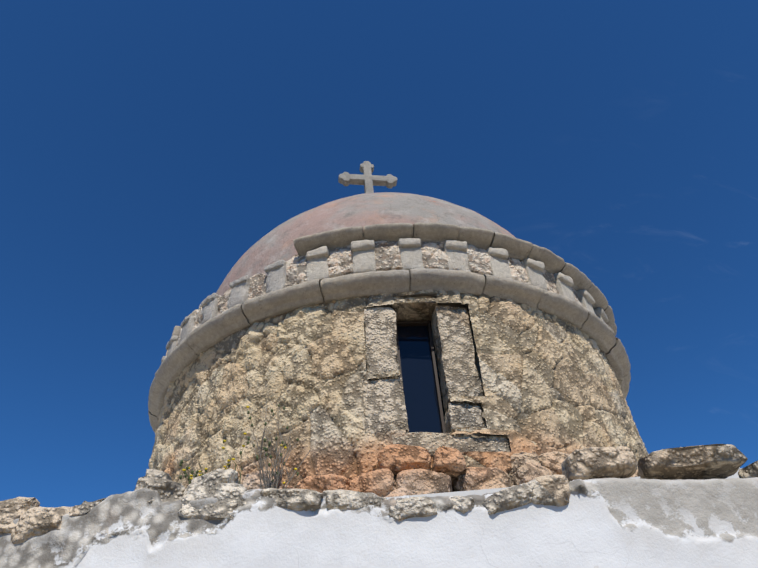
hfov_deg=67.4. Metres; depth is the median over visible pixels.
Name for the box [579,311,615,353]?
cornice
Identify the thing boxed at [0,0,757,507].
sky
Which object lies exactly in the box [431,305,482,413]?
jamb
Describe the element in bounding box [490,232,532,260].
cornice
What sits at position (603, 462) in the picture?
wall stone
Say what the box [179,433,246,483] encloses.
flower weeds
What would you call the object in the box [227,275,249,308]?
corbel
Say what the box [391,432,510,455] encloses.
sill
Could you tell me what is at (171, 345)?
dentil
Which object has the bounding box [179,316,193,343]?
corbel
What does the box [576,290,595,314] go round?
corbel
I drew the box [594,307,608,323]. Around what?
dentil
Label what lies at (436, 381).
window frame
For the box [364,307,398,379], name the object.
jamb
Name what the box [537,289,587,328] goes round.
cornice
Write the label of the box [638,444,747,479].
wall stone
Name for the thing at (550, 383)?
drum rubble
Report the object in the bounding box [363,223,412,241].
cornice
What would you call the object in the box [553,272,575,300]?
corbel
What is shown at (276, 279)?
corbel
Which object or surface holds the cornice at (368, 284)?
attached to the drum rubble at (550, 383)
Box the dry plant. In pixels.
[239,379,310,488]
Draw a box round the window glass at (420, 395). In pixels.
[397,321,444,432]
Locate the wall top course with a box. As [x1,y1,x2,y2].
[0,468,569,543]
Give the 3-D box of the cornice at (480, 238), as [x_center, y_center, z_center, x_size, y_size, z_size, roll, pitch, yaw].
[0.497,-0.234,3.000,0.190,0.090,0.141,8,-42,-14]
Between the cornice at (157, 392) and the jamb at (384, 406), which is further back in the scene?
the cornice at (157, 392)
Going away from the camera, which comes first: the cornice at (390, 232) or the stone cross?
the cornice at (390, 232)
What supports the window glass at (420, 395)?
on the sill
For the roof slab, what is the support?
on the chapel body
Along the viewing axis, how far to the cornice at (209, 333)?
2.90 m
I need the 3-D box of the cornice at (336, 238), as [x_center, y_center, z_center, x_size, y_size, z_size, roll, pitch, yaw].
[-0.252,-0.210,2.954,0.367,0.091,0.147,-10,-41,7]
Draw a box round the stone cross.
[338,161,396,192]
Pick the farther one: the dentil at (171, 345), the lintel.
the dentil at (171, 345)
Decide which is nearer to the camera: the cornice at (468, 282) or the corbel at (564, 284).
the cornice at (468, 282)
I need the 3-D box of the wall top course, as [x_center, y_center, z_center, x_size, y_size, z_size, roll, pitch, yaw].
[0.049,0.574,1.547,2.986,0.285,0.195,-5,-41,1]
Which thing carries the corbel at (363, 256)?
on the cornice at (368, 284)
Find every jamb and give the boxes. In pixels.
[363,377,408,433]
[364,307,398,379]
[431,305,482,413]
[444,402,485,433]
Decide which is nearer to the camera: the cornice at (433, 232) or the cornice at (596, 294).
the cornice at (433, 232)
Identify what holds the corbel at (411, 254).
on the cornice at (468, 282)
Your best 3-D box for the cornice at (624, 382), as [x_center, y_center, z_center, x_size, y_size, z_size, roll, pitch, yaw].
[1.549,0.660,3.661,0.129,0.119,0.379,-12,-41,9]
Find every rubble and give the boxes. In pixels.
[149,239,648,491]
[239,444,639,496]
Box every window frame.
[396,320,427,325]
[396,323,401,376]
[427,320,445,432]
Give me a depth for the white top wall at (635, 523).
1.42 m
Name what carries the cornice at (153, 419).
attached to the drum rubble at (550, 383)
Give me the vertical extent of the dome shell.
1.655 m
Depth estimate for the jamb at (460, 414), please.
2.34 m
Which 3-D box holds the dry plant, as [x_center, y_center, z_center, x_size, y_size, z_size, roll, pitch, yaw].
[-0.416,0.631,2.161,0.252,0.527,0.417,14,-44,-20]
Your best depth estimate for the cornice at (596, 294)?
3.42 m
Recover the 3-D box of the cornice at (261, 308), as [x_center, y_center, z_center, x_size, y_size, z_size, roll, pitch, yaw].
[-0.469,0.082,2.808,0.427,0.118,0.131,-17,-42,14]
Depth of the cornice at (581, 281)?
3.26 m
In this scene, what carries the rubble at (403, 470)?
on the roof slab
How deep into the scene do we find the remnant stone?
3.45 m
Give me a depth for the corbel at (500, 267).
2.94 m
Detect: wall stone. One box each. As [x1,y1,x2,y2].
[561,446,637,480]
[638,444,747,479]
[738,460,757,477]
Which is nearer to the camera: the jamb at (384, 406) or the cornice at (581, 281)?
the jamb at (384, 406)
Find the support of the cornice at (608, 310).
on the drum rubble at (550, 383)
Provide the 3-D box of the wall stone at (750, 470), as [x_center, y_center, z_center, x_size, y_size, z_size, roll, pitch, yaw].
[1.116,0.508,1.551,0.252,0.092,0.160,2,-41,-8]
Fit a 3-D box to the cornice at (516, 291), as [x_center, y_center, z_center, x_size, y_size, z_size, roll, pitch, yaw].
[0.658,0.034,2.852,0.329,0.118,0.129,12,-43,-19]
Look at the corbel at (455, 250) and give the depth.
2.89 m
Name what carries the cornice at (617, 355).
attached to the drum rubble at (550, 383)
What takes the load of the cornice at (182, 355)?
attached to the drum rubble at (550, 383)
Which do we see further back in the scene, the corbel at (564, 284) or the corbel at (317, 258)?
the corbel at (564, 284)
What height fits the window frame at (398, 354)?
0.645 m
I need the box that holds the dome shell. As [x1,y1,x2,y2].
[216,192,515,307]
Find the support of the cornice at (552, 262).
on the drum rubble at (550, 383)
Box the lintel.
[391,296,437,320]
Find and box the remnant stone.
[172,326,180,335]
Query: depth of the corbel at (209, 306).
3.10 m
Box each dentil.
[166,335,177,357]
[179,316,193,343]
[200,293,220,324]
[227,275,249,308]
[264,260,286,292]
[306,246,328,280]
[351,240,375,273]
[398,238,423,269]
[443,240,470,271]
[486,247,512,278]
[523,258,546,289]
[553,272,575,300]
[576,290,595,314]
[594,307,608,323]
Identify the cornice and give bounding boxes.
[148,377,167,417]
[148,410,157,432]
[155,339,198,388]
[185,304,250,355]
[242,279,323,324]
[293,226,363,256]
[320,270,409,302]
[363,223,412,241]
[409,268,484,296]
[413,222,459,242]
[457,227,493,249]
[483,274,542,307]
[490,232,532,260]
[527,244,564,273]
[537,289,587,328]
[560,262,591,290]
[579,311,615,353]
[587,282,607,309]
[604,305,616,332]
[605,337,630,380]
[618,371,630,399]
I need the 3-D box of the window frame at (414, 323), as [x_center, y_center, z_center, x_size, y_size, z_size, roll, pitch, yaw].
[0.161,0.195,2.789,0.175,0.016,0.030,-1,-41,-4]
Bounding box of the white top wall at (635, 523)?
[0,477,757,567]
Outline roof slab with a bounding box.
[385,468,741,498]

